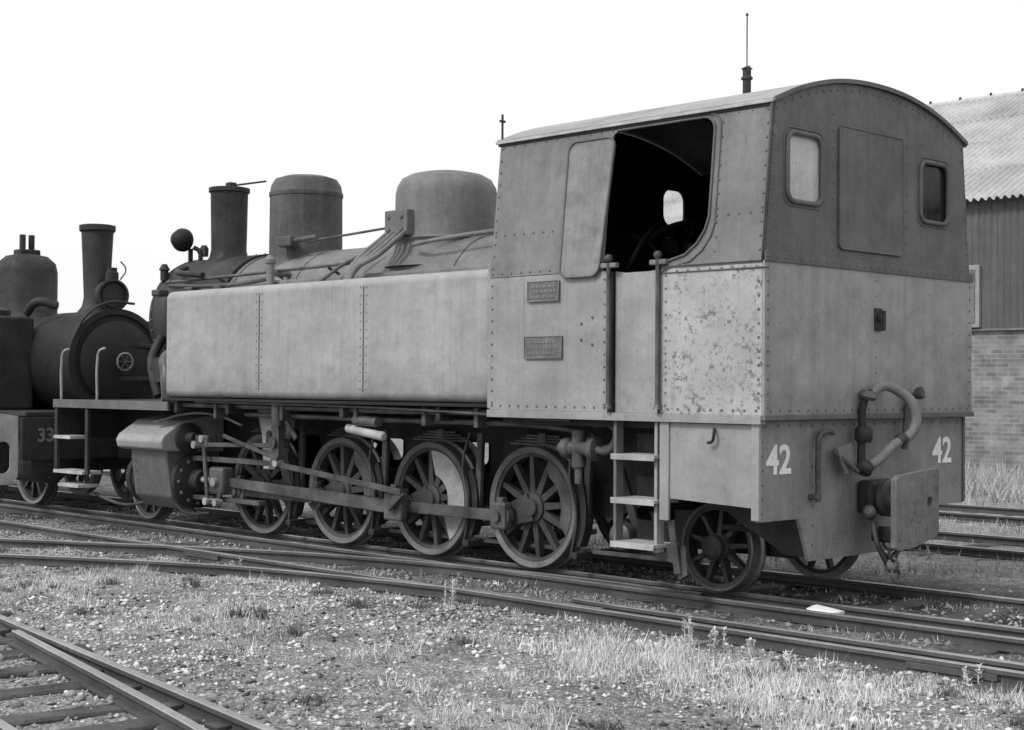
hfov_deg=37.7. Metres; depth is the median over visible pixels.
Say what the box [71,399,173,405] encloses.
front platform
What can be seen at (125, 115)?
sky
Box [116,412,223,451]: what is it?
valve chest casing
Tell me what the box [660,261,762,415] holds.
bunker side
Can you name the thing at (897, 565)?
coupling link
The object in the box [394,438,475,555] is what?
driving wheel tyre
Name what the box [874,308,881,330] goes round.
lamp iron plate
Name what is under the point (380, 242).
steam pipe
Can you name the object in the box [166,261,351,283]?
boiler handrail
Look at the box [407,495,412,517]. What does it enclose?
rod boss
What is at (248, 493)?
coupling rod
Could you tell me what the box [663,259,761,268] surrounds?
bunker waist strip
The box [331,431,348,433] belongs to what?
leaf spring
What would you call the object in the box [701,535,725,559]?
axle boss
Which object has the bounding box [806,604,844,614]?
stone block
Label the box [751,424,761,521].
apron end flange
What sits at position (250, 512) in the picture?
driving wheel rim
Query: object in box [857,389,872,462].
hose standpipe
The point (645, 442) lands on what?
step back
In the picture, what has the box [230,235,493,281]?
boiler
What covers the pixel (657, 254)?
handrail knob
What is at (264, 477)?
driving wheel hub
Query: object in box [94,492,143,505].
drain pipe front
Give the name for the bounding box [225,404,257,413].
tank bracket
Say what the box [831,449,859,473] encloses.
safety hose
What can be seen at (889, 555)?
coupling link
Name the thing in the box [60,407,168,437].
front buffer beam
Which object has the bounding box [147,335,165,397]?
blower pipe
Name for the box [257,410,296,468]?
motion bracket
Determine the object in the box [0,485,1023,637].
railway track
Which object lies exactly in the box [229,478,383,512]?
connecting rod
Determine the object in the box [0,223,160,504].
steam locomotive
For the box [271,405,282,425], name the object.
valve block
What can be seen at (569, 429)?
pipe run
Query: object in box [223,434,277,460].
link rod
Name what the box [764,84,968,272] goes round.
wall
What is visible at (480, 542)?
brake beam
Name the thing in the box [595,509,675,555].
driving wheel tyre
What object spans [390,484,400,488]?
rod big end oiler
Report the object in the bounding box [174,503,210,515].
drain pipe
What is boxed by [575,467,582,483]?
injector drain
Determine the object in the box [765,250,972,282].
waist strip
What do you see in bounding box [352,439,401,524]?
driving wheel tyre
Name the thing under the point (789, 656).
weed plant
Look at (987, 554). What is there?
railway track
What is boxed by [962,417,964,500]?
apron end flange
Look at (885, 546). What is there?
coupling link
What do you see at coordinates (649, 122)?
roof under gutter
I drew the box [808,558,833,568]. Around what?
carrying wheel spokes
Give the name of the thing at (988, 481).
dry grass
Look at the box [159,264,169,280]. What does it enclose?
smokebox valve
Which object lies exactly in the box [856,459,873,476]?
hose coupling
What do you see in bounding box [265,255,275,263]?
check valve cap
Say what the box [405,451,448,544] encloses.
driving wheel spokes
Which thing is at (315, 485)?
oil cup
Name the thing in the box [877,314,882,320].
lamp iron
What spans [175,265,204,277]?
smokebox pipe
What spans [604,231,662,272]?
backhead
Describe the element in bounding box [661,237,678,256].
gauge
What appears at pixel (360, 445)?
driving wheel tyre
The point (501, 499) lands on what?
oil cup
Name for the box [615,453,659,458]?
step tread
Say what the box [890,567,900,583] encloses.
coupling link
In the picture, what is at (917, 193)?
window frame far lip
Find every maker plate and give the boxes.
[525,336,562,357]
[528,280,559,300]
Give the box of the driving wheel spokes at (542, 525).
[502,457,561,557]
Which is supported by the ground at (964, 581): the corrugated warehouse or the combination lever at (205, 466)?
the corrugated warehouse
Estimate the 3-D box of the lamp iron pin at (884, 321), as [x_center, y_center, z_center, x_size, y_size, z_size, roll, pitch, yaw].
[2.952,-0.351,11.896,0.032,0.160,0.032,1,-1,-45]
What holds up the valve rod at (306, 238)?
attached to the sand dome valve at (285, 242)
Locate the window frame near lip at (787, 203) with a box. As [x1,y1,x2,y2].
[783,126,824,209]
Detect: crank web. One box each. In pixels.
[248,472,260,498]
[323,481,338,506]
[409,486,427,515]
[510,494,534,525]
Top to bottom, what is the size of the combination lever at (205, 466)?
0.756 m
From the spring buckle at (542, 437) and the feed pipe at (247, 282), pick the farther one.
the feed pipe at (247, 282)
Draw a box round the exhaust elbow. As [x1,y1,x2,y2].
[150,357,159,382]
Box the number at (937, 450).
[932,437,950,462]
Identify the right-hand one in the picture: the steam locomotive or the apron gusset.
the apron gusset
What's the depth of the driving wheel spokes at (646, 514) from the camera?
14.50 m
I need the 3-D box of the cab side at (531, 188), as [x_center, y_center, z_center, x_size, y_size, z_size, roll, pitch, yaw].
[0.869,-1.344,11.952,0.140,1.180,2.850,1,-1,-45]
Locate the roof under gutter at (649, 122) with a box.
[498,102,770,146]
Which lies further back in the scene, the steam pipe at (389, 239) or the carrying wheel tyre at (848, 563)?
the steam pipe at (389, 239)
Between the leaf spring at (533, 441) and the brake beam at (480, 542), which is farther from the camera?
the brake beam at (480, 542)
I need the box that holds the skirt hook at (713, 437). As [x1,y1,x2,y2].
[707,428,715,443]
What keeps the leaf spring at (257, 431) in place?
on the frame at (503, 437)
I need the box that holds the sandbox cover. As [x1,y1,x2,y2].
[609,523,636,549]
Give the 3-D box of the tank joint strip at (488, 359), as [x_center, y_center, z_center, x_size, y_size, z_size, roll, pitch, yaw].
[-0.160,-0.232,12.952,0.115,1.210,0.030,1,-1,-45]
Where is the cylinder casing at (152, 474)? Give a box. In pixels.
[132,449,218,508]
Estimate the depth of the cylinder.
16.94 m
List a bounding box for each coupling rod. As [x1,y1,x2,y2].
[244,490,307,502]
[409,502,489,520]
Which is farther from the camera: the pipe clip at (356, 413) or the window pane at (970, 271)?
the window pane at (970, 271)
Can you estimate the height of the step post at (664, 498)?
0.755 m
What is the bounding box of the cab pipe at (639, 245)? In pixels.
[624,226,653,272]
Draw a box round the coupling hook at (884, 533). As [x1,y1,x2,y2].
[871,526,890,542]
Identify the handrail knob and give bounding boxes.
[604,254,612,261]
[653,251,661,257]
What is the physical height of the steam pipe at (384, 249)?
0.611 m
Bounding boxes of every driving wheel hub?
[256,472,278,482]
[334,482,358,493]
[422,485,440,503]
[523,493,551,520]
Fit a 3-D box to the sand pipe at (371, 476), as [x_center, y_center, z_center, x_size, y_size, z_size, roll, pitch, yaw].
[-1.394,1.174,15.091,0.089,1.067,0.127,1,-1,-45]
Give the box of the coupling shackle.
[870,519,887,562]
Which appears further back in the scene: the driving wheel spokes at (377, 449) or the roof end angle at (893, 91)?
the driving wheel spokes at (377, 449)
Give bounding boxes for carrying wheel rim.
[136,499,160,516]
[685,505,750,588]
[794,556,846,573]
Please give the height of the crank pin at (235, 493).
0.148 m
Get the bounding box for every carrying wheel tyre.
[133,496,172,518]
[681,503,766,591]
[788,555,858,577]
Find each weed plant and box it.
[441,578,456,604]
[680,613,696,647]
[706,626,729,653]
[744,638,758,656]
[783,649,800,668]
[961,662,983,683]
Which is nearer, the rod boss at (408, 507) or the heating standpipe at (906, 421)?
the heating standpipe at (906, 421)
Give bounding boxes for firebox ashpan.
[490,411,693,509]
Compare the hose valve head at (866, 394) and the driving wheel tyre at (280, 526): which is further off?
the driving wheel tyre at (280, 526)
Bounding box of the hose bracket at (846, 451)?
[836,443,855,473]
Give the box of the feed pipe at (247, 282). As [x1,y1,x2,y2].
[168,277,265,287]
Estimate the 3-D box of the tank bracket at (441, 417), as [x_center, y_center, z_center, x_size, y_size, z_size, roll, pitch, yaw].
[-0.392,0.446,13.823,0.800,0.135,0.060,1,-1,-45]
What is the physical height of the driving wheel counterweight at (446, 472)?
0.844 m
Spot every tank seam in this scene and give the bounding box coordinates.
[258,293,259,389]
[362,286,363,391]
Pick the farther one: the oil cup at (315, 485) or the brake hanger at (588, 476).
the oil cup at (315, 485)
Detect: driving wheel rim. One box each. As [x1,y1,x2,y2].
[238,439,289,527]
[314,443,371,537]
[363,438,381,513]
[399,447,464,548]
[495,453,571,561]
[518,525,557,533]
[602,509,674,531]
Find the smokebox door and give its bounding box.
[79,320,150,398]
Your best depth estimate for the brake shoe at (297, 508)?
16.05 m
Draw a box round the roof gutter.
[496,98,773,144]
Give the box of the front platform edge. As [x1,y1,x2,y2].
[53,399,169,410]
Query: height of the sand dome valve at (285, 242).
0.120 m
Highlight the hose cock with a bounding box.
[855,426,872,442]
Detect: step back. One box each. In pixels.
[637,433,653,452]
[637,476,653,496]
[637,519,676,541]
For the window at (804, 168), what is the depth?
11.27 m
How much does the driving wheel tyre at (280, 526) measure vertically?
1.156 m
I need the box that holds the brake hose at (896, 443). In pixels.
[869,381,921,468]
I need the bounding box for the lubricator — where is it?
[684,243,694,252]
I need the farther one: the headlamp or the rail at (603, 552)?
the headlamp
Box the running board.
[162,398,486,406]
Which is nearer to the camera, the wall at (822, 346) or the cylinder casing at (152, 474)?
the wall at (822, 346)
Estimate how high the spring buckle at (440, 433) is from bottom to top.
0.220 m
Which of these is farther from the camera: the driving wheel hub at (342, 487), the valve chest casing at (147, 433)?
the valve chest casing at (147, 433)
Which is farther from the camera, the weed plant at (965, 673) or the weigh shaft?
the weigh shaft
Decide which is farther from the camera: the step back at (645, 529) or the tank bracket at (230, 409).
the tank bracket at (230, 409)
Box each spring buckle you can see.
[437,429,448,438]
[538,432,550,443]
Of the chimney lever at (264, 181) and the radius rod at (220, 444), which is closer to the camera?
the radius rod at (220, 444)
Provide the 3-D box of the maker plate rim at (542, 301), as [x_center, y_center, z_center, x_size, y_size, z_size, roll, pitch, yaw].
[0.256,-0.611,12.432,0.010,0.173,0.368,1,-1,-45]
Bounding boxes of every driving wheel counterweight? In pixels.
[280,458,288,505]
[355,451,370,514]
[431,451,463,539]
[549,462,570,535]
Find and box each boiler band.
[230,256,266,282]
[292,249,341,278]
[341,251,361,274]
[449,234,493,266]
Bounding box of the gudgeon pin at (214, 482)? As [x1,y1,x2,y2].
[210,477,217,486]
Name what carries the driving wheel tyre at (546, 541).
on the railway track at (990, 603)
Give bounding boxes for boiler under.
[297,403,421,417]
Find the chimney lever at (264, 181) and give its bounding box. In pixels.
[236,180,266,185]
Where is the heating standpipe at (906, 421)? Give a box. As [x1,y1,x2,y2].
[901,392,915,449]
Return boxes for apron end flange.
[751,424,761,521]
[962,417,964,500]
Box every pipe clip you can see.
[214,403,228,417]
[279,405,294,420]
[353,405,369,423]
[422,406,437,425]
[474,407,490,427]
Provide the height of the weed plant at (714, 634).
0.189 m
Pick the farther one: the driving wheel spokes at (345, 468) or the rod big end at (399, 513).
the driving wheel spokes at (345, 468)
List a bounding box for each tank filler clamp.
[151,289,167,296]
[184,287,200,290]
[213,285,229,288]
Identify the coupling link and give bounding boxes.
[882,542,892,550]
[884,556,898,572]
[888,546,897,561]
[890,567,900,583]
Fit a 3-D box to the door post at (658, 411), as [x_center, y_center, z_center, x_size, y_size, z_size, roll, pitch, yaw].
[1.157,-0.187,11.589,0.040,1.120,0.050,1,-1,-45]
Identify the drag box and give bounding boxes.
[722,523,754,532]
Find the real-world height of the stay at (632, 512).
0.554 m
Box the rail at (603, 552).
[293,518,701,564]
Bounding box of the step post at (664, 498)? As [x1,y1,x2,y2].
[659,422,670,520]
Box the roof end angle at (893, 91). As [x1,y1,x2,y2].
[774,79,967,145]
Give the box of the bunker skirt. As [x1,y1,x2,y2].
[670,423,750,507]
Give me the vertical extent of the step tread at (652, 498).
0.028 m
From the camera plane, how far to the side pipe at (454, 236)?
14.57 m
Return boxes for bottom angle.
[487,410,765,424]
[761,412,973,420]
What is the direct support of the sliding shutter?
attached to the cab side at (531, 188)
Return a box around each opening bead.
[617,102,772,266]
[660,113,768,273]
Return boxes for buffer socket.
[858,478,889,512]
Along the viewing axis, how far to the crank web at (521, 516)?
13.58 m
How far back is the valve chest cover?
16.85 m
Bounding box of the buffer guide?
[876,478,890,516]
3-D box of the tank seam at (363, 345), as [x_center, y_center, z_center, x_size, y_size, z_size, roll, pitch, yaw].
[-1.407,-0.248,14.187,0.010,1.000,0.016,1,-1,-45]
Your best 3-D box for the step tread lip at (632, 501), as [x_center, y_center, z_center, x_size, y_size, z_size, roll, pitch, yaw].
[0.935,1.065,11.695,0.007,0.046,0.445,1,-1,-45]
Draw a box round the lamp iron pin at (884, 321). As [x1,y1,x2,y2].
[882,311,885,330]
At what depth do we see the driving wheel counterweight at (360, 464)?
15.27 m
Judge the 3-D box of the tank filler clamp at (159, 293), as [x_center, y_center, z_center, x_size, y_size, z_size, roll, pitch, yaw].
[-4.198,-0.857,17.873,0.150,0.080,0.160,1,-1,-45]
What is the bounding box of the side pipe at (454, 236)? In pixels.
[411,229,493,246]
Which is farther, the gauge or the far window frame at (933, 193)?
the gauge
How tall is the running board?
0.030 m
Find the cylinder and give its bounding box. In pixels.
[126,453,216,507]
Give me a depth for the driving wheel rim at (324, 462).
15.70 m
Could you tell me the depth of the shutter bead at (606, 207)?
12.12 m
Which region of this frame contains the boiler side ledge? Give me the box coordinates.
[201,264,490,289]
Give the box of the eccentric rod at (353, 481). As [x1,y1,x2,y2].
[278,462,401,494]
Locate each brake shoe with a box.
[291,457,305,515]
[374,462,389,524]
[467,468,484,535]
[575,475,593,547]
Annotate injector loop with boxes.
[592,426,613,455]
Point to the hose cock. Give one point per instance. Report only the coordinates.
(863, 434)
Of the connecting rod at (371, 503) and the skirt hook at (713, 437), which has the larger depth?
the connecting rod at (371, 503)
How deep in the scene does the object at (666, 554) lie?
11.54 m
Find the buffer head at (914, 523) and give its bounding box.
[891,468,938,550]
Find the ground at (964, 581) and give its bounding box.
[0,397,1023,729]
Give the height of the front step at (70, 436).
0.040 m
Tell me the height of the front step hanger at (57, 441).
0.790 m
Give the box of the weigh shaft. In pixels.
[295,413,328,420]
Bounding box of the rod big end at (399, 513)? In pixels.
[384,492,407,520]
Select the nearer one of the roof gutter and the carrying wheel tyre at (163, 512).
the roof gutter
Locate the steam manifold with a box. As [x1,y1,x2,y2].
[385,209,413,235]
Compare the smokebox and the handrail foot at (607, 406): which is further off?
the smokebox
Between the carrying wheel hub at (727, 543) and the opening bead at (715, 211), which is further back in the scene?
the carrying wheel hub at (727, 543)
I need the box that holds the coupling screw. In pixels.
[862,505,876,519]
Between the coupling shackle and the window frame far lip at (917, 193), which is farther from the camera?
the window frame far lip at (917, 193)
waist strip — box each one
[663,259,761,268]
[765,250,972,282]
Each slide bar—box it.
[192,455,269,465]
[193,494,265,505]
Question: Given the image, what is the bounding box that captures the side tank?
[166,269,487,402]
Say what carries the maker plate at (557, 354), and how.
attached to the cab side at (575, 375)
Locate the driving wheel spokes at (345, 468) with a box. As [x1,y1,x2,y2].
[320,446,364,534]
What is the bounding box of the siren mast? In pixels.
[741,13,752,93]
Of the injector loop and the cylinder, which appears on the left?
the cylinder
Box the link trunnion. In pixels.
[268,437,289,448]
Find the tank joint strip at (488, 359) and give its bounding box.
[487,268,491,407]
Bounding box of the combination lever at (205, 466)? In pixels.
[202,447,208,497]
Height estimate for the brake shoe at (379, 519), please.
0.629 m
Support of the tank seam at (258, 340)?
attached to the side tank
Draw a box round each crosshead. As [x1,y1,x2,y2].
[195,435,217,447]
[209,467,234,494]
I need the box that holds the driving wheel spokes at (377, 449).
[360,440,378,513]
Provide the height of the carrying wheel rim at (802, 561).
0.670 m
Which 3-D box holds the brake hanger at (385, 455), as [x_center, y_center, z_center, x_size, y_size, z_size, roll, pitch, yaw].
[-1.273,1.019,15.057,0.050,0.753,0.109,1,-1,-45]
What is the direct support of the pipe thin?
attached to the running board
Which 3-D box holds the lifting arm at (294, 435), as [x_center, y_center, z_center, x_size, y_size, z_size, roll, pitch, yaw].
[-2.293,0.654,15.527,0.030,0.252,0.236,1,-1,-45]
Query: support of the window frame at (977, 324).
in the corrugated warehouse
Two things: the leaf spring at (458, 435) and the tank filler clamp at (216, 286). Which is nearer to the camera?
the leaf spring at (458, 435)
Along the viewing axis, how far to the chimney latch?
18.25 m
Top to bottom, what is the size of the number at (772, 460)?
0.220 m
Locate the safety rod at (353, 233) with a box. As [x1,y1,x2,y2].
[305,227,384,242]
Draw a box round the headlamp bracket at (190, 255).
[188,249,192,261]
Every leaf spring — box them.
[251,430,298,433]
[327,434,366,437]
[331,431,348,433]
[413,437,474,441]
[417,435,466,439]
[422,433,464,436]
[427,430,459,433]
[510,442,556,445]
[516,439,559,443]
[521,437,561,440]
[526,434,563,437]
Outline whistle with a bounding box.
[192,245,208,260]
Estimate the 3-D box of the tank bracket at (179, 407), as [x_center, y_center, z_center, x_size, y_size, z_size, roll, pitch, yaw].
[-3.452,0.467,16.915,0.800,0.135,0.060,1,-1,-45]
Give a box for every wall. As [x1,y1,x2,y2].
[492,133,703,278]
[762,260,971,414]
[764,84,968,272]
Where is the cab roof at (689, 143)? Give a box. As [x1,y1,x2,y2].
[497,83,963,175]
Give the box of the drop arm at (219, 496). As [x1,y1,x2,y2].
[215,493,221,507]
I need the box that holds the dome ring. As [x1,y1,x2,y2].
[399,234,478,240]
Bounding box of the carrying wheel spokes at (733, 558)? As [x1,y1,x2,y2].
[691,510,747,583]
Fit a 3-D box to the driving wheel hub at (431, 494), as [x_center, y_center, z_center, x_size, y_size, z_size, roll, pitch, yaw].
[-0.757,1.291,14.538,0.170,0.260,0.260,1,-1,-45]
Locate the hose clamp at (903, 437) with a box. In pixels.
[895,432,909,445]
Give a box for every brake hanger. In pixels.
[298,426,306,486]
[381,429,390,485]
[476,433,485,505]
[584,437,593,522]
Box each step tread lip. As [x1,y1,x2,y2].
[610,497,653,505]
[610,541,653,550]
[611,453,653,460]
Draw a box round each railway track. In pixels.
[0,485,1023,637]
[0,503,1023,693]
[0,538,704,608]
[0,610,284,729]
[102,470,1023,560]
[939,504,1023,526]
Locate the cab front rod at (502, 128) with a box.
[501,114,503,139]
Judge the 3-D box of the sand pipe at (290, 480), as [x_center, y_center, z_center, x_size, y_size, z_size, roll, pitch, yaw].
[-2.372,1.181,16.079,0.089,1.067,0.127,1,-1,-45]
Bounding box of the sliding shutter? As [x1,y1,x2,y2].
[561,139,615,275]
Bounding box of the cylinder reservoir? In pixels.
[345,424,386,440]
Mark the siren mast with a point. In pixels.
(746, 77)
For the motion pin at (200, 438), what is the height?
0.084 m
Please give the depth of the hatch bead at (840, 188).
11.70 m
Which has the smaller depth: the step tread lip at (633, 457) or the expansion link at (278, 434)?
the step tread lip at (633, 457)
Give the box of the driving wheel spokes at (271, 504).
[243,442,283,524]
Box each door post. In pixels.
[608,271,615,411]
[657,268,660,412]
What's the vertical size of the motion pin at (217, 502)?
0.084 m
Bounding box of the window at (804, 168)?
[785,129,824,206]
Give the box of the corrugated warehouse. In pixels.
[664,88,1023,469]
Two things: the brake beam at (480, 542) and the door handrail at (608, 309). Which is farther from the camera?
the brake beam at (480, 542)
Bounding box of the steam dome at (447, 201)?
[384,170,496,266]
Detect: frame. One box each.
[118,410,654,516]
[291,434,705,508]
[675,507,798,557]
[918,160,949,226]
[969,265,980,327]
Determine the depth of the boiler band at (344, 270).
15.82 m
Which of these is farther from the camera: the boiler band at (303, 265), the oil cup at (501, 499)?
the boiler band at (303, 265)
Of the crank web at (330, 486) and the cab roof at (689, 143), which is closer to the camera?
the cab roof at (689, 143)
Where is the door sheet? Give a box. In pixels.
[615,270,656,412]
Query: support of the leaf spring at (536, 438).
attached to the frame at (503, 437)
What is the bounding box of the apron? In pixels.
[755,417,962,560]
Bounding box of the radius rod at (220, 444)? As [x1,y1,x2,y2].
[208,442,268,447]
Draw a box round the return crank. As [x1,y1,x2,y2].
[385,490,404,510]
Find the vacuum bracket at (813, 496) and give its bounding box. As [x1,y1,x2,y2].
[808,494,821,499]
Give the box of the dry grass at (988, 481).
[0,455,1023,729]
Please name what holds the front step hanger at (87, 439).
hanging from the front platform edge
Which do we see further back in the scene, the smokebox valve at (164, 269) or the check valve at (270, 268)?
the smokebox valve at (164, 269)
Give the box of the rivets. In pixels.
[133,89,971,545]
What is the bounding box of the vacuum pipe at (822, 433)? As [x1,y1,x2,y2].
[815,429,834,501]
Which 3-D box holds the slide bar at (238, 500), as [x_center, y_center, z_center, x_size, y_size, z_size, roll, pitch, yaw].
[-3.142,1.492,16.581,0.100,0.050,1.300,1,-1,-45]
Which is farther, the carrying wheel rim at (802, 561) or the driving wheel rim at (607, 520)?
the driving wheel rim at (607, 520)
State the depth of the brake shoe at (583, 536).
13.09 m
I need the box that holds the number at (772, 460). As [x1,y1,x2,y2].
[766,444,790,474]
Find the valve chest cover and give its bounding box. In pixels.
[175,423,201,452]
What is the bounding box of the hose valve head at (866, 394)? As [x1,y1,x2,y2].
[859,389,876,400]
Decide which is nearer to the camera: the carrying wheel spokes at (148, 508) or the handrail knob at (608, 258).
the handrail knob at (608, 258)
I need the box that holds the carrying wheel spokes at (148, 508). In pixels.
[145,505,158,512]
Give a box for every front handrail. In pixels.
[60,348,69,398]
[95,347,105,399]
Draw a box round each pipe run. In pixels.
[182,402,612,446]
[244,412,595,436]
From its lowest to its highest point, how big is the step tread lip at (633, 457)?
0.046 m
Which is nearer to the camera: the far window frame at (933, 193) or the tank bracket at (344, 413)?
the far window frame at (933, 193)
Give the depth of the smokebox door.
20.11 m
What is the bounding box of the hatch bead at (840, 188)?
[839,125,903,255]
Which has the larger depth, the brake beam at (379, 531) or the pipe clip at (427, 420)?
the brake beam at (379, 531)
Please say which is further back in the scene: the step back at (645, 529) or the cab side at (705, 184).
the cab side at (705, 184)
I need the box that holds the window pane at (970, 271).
[969,269,974,322]
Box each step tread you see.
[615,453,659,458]
[616,538,678,548]
[618,495,678,503]
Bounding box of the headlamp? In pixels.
[170,228,193,251]
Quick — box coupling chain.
[874,521,900,558]
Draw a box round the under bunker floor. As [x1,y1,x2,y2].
[503,417,828,427]
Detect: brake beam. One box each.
[286,514,366,525]
[369,520,489,535]
[462,528,596,546]
[570,548,647,559]
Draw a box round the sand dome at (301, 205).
[265,174,342,270]
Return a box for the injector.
[556,430,604,466]
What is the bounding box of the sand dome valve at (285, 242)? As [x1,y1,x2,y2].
[277,235,298,247]
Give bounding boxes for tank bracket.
[174,401,213,412]
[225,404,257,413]
[339,404,404,417]
[435,406,501,420]
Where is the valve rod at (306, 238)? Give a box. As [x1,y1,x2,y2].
[293,234,318,242]
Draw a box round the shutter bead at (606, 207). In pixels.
[559,136,614,278]
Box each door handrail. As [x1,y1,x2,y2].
[606,263,610,402]
[655,258,659,403]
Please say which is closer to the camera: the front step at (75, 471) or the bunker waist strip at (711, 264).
the bunker waist strip at (711, 264)
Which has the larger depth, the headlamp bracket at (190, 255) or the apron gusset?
the headlamp bracket at (190, 255)
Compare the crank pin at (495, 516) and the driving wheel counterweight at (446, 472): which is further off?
the driving wheel counterweight at (446, 472)
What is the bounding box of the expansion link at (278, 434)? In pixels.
[268,412,283,469]
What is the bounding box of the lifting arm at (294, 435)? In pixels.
[284,421,297,440]
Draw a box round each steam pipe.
[344,231,388,278]
[345,230,394,278]
[347,229,399,278]
[348,229,406,278]
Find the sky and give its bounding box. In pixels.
[0,0,1023,320]
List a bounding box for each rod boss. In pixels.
[232,489,246,498]
[308,488,324,509]
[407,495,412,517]
[507,508,513,524]
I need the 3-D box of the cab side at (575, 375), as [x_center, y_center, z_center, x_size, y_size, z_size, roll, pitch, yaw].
[0.291,-0.184,12.428,0.020,1.125,1.350,1,-1,-45]
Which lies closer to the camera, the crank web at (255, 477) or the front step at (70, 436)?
the crank web at (255, 477)
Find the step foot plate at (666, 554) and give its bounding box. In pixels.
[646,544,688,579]
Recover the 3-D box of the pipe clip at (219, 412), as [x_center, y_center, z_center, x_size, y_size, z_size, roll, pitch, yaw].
[-3.148,0.488,16.230,0.170,0.180,0.050,1,-1,-45]
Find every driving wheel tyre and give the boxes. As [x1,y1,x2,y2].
[235,431,298,533]
[309,434,381,543]
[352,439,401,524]
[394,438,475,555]
[420,442,485,533]
[490,443,580,568]
[514,528,564,544]
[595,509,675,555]
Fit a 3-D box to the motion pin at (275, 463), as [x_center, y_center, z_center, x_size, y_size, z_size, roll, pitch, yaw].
[-2.454,1.025,15.717,0.090,0.084,0.084,1,-1,-45]
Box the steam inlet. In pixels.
[158,350,175,400]
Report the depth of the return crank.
14.39 m
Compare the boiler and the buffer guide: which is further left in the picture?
the boiler
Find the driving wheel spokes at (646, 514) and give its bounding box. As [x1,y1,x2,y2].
[610,509,670,525]
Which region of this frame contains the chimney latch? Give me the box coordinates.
[226,182,236,185]
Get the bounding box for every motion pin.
[191,441,199,447]
[198,435,203,442]
[202,497,212,504]
[212,498,222,505]
[272,460,283,466]
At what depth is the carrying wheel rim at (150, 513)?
18.26 m
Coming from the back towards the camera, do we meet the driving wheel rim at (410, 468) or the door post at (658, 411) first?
the driving wheel rim at (410, 468)
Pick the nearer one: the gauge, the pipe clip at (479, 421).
the pipe clip at (479, 421)
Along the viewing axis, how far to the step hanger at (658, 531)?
11.60 m
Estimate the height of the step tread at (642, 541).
0.028 m
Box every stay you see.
[623,468,638,529]
[667,520,681,574]
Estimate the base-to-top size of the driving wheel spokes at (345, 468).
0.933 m
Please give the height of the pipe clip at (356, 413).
0.180 m
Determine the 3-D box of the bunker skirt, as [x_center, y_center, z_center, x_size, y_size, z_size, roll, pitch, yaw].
[1.495,0.746,11.231,0.018,0.610,0.785,1,-1,-45]
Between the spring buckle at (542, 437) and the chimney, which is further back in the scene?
the chimney
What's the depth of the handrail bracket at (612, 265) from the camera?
11.86 m
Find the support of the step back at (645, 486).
on the step tread at (652, 498)
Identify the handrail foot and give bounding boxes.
[604,403,611,408]
[653,404,661,409]
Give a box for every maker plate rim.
[524,336,561,358]
[527,280,558,302]
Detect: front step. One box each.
[53,468,100,474]
[54,435,84,438]
[58,482,98,487]
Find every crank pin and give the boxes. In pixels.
[231,487,240,497]
[307,500,316,505]
[491,511,513,521]
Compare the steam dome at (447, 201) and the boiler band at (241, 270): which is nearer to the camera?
the steam dome at (447, 201)
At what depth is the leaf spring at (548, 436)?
13.56 m
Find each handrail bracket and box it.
[601,262,618,268]
[649,259,668,264]
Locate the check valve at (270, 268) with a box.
[266,263,290,284]
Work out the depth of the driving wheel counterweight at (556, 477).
13.28 m
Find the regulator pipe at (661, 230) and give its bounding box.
[639,220,703,250]
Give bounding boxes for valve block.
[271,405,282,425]
[351,415,381,426]
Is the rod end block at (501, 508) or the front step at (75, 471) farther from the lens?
the front step at (75, 471)
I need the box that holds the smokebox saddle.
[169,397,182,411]
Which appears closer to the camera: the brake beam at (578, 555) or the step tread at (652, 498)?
the step tread at (652, 498)
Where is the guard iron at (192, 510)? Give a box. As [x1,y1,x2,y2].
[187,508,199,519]
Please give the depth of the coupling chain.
11.70 m
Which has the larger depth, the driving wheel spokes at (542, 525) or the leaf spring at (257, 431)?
the leaf spring at (257, 431)
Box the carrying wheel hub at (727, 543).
[711,533,736,560]
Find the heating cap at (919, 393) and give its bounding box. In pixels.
[914,387,924,399]
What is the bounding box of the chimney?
[207,186,249,260]
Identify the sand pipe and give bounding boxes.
[286,426,294,519]
[319,255,357,280]
[368,429,377,528]
[461,432,470,539]
[568,459,577,557]
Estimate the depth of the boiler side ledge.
15.06 m
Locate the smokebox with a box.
[149,254,268,355]
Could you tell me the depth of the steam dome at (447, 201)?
15.11 m
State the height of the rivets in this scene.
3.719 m
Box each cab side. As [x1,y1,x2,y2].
[489,271,607,411]
[490,102,773,277]
[701,158,963,226]
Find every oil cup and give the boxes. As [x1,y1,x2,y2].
[312,482,320,488]
[497,497,506,501]
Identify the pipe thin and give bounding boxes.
[194,401,570,421]
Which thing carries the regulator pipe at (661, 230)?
attached to the backhead
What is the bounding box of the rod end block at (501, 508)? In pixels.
[490,501,510,529]
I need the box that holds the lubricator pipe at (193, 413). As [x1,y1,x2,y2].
[154,412,242,426]
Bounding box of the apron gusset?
[718,505,804,556]
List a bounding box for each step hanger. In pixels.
[54,407,59,468]
[84,408,90,473]
[613,421,623,548]
[654,422,663,552]
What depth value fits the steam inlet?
17.36 m
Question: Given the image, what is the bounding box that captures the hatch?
[838,127,902,254]
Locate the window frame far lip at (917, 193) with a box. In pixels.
[917,157,949,229]

